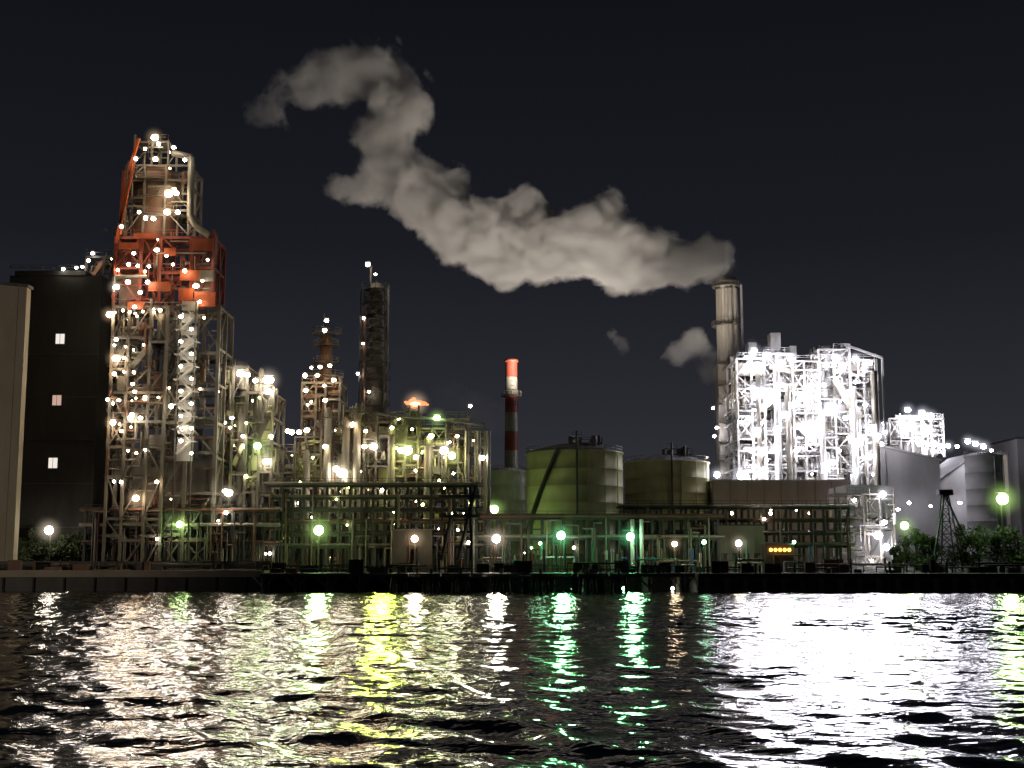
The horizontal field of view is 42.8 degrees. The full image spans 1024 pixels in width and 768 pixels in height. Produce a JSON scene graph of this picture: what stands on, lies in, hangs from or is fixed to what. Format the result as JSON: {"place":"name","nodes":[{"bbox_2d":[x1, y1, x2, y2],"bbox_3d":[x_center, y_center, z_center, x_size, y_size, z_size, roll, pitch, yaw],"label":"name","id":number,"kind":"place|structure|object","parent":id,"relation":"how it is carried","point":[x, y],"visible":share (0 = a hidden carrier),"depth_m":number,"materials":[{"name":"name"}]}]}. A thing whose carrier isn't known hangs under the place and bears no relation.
{"place":"outdoors","nodes":[
{"label":"outdoors","id":0,"kind":"place"},
{"bbox_2d":[0,590,1023,767],"bbox_3d":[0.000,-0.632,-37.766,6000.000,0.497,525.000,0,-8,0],"label":"river water","id":1,"kind":"structure","parent":0,"point":[385,679],"depth_m":51.09,"materials":[{"name":"black liquid"}]},
{"bbox_2d":[0,561,271,592],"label":"quay wall","id":2,"kind":"structure","parent":1,"relation":"in","point":[155,578],"depth_m":214.49,"materials":[{"name":"concrete"}]},
{"bbox_2d":[252,566,694,592],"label":"jetty","id":3,"kind":"object","parent":1,"relation":"in","point":[361,582],"visible":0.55,"depth_m":211.11,"materials":[{"name":"concrete"}]},
{"bbox_2d":[389,569,628,592],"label":"mooring dolphins","id":4,"kind":"object","parent":1,"relation":"in","point":[501,575],"visible":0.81,"depth_m":202.95,"materials":[{"name":"concrete"}]},
{"bbox_2d":[685,573,1023,592],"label":"quay wall","id":5,"kind":"structure","parent":1,"relation":"in","point":[857,582],"depth_m":206.52,"materials":[{"name":"concrete"}]},
{"bbox_2d":[0,558,1023,572],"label":"quayside equipment","id":6,"kind":"object","parent":5,"relation":"on","point":[839,566],"visible":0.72,"depth_m":216.15,"materials":[{"name":"metal"}]},
{"bbox_2d":[0,0,1023,563],"label":"sky","id":7,"kind":"structure","parent":0,"point":[562,189],"materials":[{"name":"black"}]},
{"bbox_2d":[298,565,1023,572],"bbox_3d":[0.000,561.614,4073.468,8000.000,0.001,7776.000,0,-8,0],"label":"ground","id":8,"kind":"structure","parent":0,"point":[639,572],"depth_m":222.01,"materials":[{"name":"concrete"}]},
{"bbox_2d":[0,281,33,560],"bbox_3d":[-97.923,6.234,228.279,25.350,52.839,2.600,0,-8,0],"label":"beige warehouse","id":9,"kind":"structure","parent":8,"relation":"on","point":[15,300],"depth_m":227.87,"materials":[{"name":"concrete"}]},
{"bbox_2d":[18,536,27,555],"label":"tree","id":10,"kind":"object","parent":8,"relation":"on","point":[21,543],"visible":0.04,"depth_m":236.34,"materials":[{"name":"green plant"}]},
{"bbox_2d":[17,527,50,560],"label":"tree","id":11,"kind":"object","parent":8,"relation":"on","point":[38,546],"visible":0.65,"depth_m":234.99,"materials":[{"name":"green plant"}]},
{"bbox_2d":[44,524,54,560],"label":"street lamp","id":12,"kind":"object","parent":8,"relation":"on","point":[49,529],"visible":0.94,"depth_m":230.35,"materials":[{"name":"metal"}]},
{"bbox_2d":[45,534,75,560],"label":"tree","id":13,"kind":"object","parent":8,"relation":"on","point":[59,553],"visible":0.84,"depth_m":233.50,"materials":[{"name":"green plant"}]},
{"bbox_2d":[10,265,132,560],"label":"dark office building","id":14,"kind":"structure","parent":8,"relation":"on","point":[64,449],"depth_m":242.19,"materials":[{"name":"concrete"}]},
{"bbox_2d":[69,531,100,560],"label":"tree","id":15,"kind":"object","parent":8,"relation":"on","point":[77,549],"visible":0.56,"depth_m":233.72,"materials":[{"name":"green plant"}]},
{"bbox_2d":[81,228,135,556],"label":"process scaffold tower","id":16,"kind":"structure","parent":8,"relation":"on","point":[101,265],"depth_m":251.36,"materials":[{"name":"metal"}]},
{"bbox_2d":[101,134,233,560],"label":"catalytic cracking tower","id":17,"kind":"structure","parent":8,"relation":"on","point":[177,473],"depth_m":236.31,"materials":[{"name":"metal"}]},
{"bbox_2d":[176,519,183,560],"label":"street lamp","id":18,"kind":"object","parent":8,"relation":"on","point":[179,524],"visible":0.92,"depth_m":229.72,"materials":[{"name":"metal"}]},
{"bbox_2d":[78,504,284,562],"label":"pipe rack","id":19,"kind":"object","parent":8,"relation":"on","point":[95,526],"visible":0.74,"depth_m":231.19,"materials":[{"name":"metal"}]},
{"bbox_2d":[224,509,227,560],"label":"street lamp","id":20,"kind":"object","parent":8,"relation":"on","point":[225,510],"visible":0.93,"depth_m":230.96,"materials":[{"name":"metal"}]},
{"bbox_2d":[217,359,309,560],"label":"heat exchanger unit","id":21,"kind":"object","parent":8,"relation":"on","point":[254,424],"visible":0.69,"depth_m":241.31,"materials":[{"name":"metal"}]},
{"bbox_2d":[314,523,323,564],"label":"street lamp","id":22,"kind":"object","parent":8,"relation":"on","point":[318,530],"visible":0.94,"depth_m":227.34,"materials":[{"name":"metal"}]},
{"bbox_2d":[299,312,347,571],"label":"stripper column","id":23,"kind":"structure","parent":8,"relation":"on","point":[327,393],"depth_m":255.16,"materials":[{"name":"metal"}]},
{"bbox_2d":[261,478,482,571],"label":"pipe rack","id":24,"kind":"object","parent":8,"relation":"on","point":[353,534],"visible":0.78,"depth_m":234.92,"materials":[{"name":"metal"}]},
{"bbox_2d":[356,261,390,564],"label":"distillation column","id":25,"kind":"structure","parent":8,"relation":"on","point":[376,381],"depth_m":266.20,"materials":[{"name":"metal"}]},
{"bbox_2d":[271,403,490,571],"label":"refinery process block","id":26,"kind":"structure","parent":8,"relation":"on","point":[423,461],"depth_m":248.92,"materials":[{"name":"metal"}]},
{"bbox_2d":[391,529,435,571],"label":"jetty hut","id":27,"kind":"object","parent":8,"relation":"on","point":[426,549],"visible":0.84,"depth_m":233.25,"materials":[{"name":"metal"}]},
{"bbox_2d":[411,533,417,571],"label":"street lamp","id":28,"kind":"object","parent":8,"relation":"on","point":[414,538],"visible":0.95,"depth_m":229.21,"materials":[{"name":"metal"}]},
{"bbox_2d":[401,397,428,557],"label":"flare stack","id":29,"kind":"object","parent":8,"relation":"on","point":[413,401],"visible":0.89,"depth_m":301.62,"materials":[{"name":"metal"}]},
{"bbox_2d":[439,486,480,560],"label":"braced gantry","id":30,"kind":"object","parent":8,"relation":"on","point":[471,497],"visible":0.95,"depth_m":228.91,"materials":[{"name":"metal"}]},
{"bbox_2d":[491,504,497,543],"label":"street lamp","id":31,"kind":"object","parent":8,"relation":"on","point":[494,509],"visible":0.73,"depth_m":260.69,"materials":[{"name":"metal"}]},
{"bbox_2d":[492,532,499,562],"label":"street lamp","id":32,"kind":"object","parent":8,"relation":"on","point":[496,538],"visible":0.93,"depth_m":229.16,"materials":[{"name":"metal"}]},
{"bbox_2d":[490,465,526,562],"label":"storage tank","id":33,"kind":"object","parent":8,"relation":"on","point":[508,490],"visible":0.6,"depth_m":289.76,"materials":[{"name":"metal"}]},
{"bbox_2d":[501,359,521,466],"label":"striped chimney","id":34,"kind":"object","parent":8,"relation":"on","point":[511,395],"visible":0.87,"depth_m":300.66,"materials":[{"name":"red paint"}]},
{"bbox_2d":[539,541,541,559],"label":"street lamp","id":35,"kind":"object","parent":8,"relation":"on","point":[540,543],"visible":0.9,"depth_m":231.77,"materials":[{"name":"metal"}]},
{"bbox_2d":[557,530,564,571],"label":"street lamp","id":36,"kind":"object","parent":8,"relation":"on","point":[560,535],"visible":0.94,"depth_m":229.29,"materials":[{"name":"metal"}]},
{"bbox_2d":[522,431,623,570],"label":"storage tank","id":37,"kind":"object","parent":8,"relation":"on","point":[571,476],"visible":0.77,"depth_m":266.93,"materials":[{"name":"metal"}]},
{"bbox_2d":[474,511,723,571],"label":"pipe rack","id":38,"kind":"object","parent":8,"relation":"on","point":[595,536],"visible":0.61,"depth_m":236.22,"materials":[{"name":"metal"}]},
{"bbox_2d":[626,531,633,540],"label":"street lamp","id":39,"kind":"object","parent":8,"relation":"on","point":[630,536],"visible":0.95,"depth_m":229.09,"materials":[{"name":"glass"}]},
{"bbox_2d":[477,519,834,571],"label":"loading pipework","id":40,"kind":"object","parent":8,"relation":"on","point":[630,558],"visible":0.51,"depth_m":230.36,"materials":[{"name":"metal"}]},
{"bbox_2d":[623,442,710,564],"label":"storage tank","id":41,"kind":"object","parent":8,"relation":"on","point":[667,475],"visible":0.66,"depth_m":283.02,"materials":[{"name":"metal"}]},
{"bbox_2d":[672,539,676,564],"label":"street lamp","id":42,"kind":"object","parent":8,"relation":"on","point":[674,543],"visible":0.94,"depth_m":229.16,"materials":[{"name":"metal"}]},
{"bbox_2d":[702,538,705,566],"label":"street lamp","id":43,"kind":"object","parent":8,"relation":"on","point":[703,541],"visible":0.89,"depth_m":231.54,"materials":[{"name":"metal"}]},
{"bbox_2d":[711,276,743,479],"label":"steam stack","id":44,"kind":"object","parent":8,"relation":"on","point":[727,325],"visible":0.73,"depth_m":324.35,"materials":[{"name":"metal"}]},
{"bbox_2d":[610,501,855,571],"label":"pipe rack","id":45,"kind":"object","parent":8,"relation":"on","point":[838,532],"visible":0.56,"depth_m":244.65,"materials":[{"name":"metal"}]},
{"bbox_2d":[735,538,741,571],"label":"street lamp","id":46,"kind":"object","parent":8,"relation":"on","point":[738,543],"visible":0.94,"depth_m":229.09,"materials":[{"name":"metal"}]},
{"bbox_2d":[714,524,764,571],"bbox_3d":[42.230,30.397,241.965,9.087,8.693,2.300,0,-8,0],"label":"control room","id":47,"kind":"object","parent":8,"relation":"on","point":[753,534],"visible":0.5,"depth_m":241.31,"materials":[{"name":"concrete"}]},
{"bbox_2d":[761,543,794,571],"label":"loading shed","id":48,"kind":"structure","parent":8,"relation":"on","point":[769,550],"depth_m":231.99,"materials":[{"name":"metal"}]},
{"bbox_2d":[709,474,848,570],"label":"turbine hall","id":49,"kind":"structure","parent":8,"relation":"on","point":[766,491],"depth_m":283.35,"materials":[{"name":"metal"}]},
{"bbox_2d":[713,333,887,484],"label":"boiler plant","id":50,"kind":"object","parent":8,"relation":"on","point":[815,411],"visible":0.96,"depth_m":303.02,"materials":[{"name":"metal"}]},
{"bbox_2d":[825,485,899,570],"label":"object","id":51,"kind":"structure","parent":8,"relation":"on","point":[873,522],"depth_m":260.97,"materials":[{"name":"metal"}]},
{"bbox_2d":[889,545,910,569],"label":"tree","id":52,"kind":"object","parent":8,"relation":"on","point":[895,550],"visible":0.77,"depth_m":234.14,"materials":[{"name":"green plant"}]},
{"bbox_2d":[899,520,907,570],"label":"street lamp","id":53,"kind":"object","parent":8,"relation":"on","point":[904,525],"visible":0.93,"depth_m":231.58,"materials":[{"name":"metal"}]},
{"bbox_2d":[897,526,928,570],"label":"tree","id":54,"kind":"object","parent":8,"relation":"on","point":[917,540],"visible":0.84,"depth_m":234.84,"materials":[{"name":"green plant"}]},
{"bbox_2d":[918,534,945,562],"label":"tree","id":55,"kind":"object","parent":8,"relation":"on","point":[927,543],"visible":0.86,"depth_m":234.51,"materials":[{"name":"green plant"}]},
{"bbox_2d":[859,568,1023,571],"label":"grass verge","id":56,"kind":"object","parent":8,"relation":"on","point":[912,569],"depth_m":240.20,"materials":[{"name":"plant"}]},
{"bbox_2d":[934,490,967,571],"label":"lattice pylon","id":57,"kind":"object","parent":8,"relation":"on","point":[944,494],"visible":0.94,"depth_m":227.34,"materials":[{"name":"metal"}]},
{"bbox_2d":[944,524,974,569],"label":"tree","id":58,"kind":"object","parent":8,"relation":"on","point":[965,557],"visible":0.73,"depth_m":235.73,"materials":[{"name":"green plant"}]},
{"bbox_2d":[955,524,992,569],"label":"tree","id":59,"kind":"object","parent":8,"relation":"on","point":[978,529],"visible":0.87,"depth_m":235.31,"materials":[{"name":"green plant"}]},
{"bbox_2d":[940,438,1011,567],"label":"storage tank","id":60,"kind":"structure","parent":8,"relation":"on","point":[952,473],"depth_m":317.51,"materials":[{"name":"metal"}]},
{"bbox_2d":[963,450,1007,567],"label":"storage tank","id":61,"kind":"object","parent":8,"relation":"on","point":[984,479],"visible":0.79,"depth_m":300.32,"materials":[{"name":"metal"}]},
{"bbox_2d":[976,525,1018,568],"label":"tree","id":62,"kind":"object","parent":8,"relation":"on","point":[996,542],"visible":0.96,"depth_m":233.58,"materials":[{"name":"green plant"}]},
{"bbox_2d":[995,491,1008,561],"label":"street lamp","id":63,"kind":"object","parent":8,"relation":"on","point":[1002,498],"visible":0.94,"depth_m":231.93,"materials":[{"name":"metal"}]},
{"bbox_2d":[1000,525,1023,567],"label":"tree","id":64,"kind":"object","parent":8,"relation":"on","point":[1013,554],"visible":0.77,"depth_m":233.88,"materials":[{"name":"green plant"}]},
{"bbox_2d":[1014,535,1023,558],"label":"tree","id":65,"kind":"object","parent":8,"relation":"on","point":[1020,544],"visible":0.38,"depth_m":237.22,"materials":[{"name":"green plant"}]},
{"bbox_2d":[880,429,943,567],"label":"storage warehouse","id":66,"kind":"structure","parent":0,"point":[914,479],"depth_m":309.48,"materials":[{"name":"metal"}]},
{"bbox_2d":[880,407,945,458],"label":"silo house","id":67,"kind":"structure","parent":0,"point":[913,433],"depth_m":347.09,"materials":[{"name":"metal"}]},
{"bbox_2d":[988,437,1023,568],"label":"distant warehouse","id":68,"kind":"structure","parent":0,"point":[1014,447],"depth_m":352.20,"materials":[{"name":"grey metal"}]}
]}

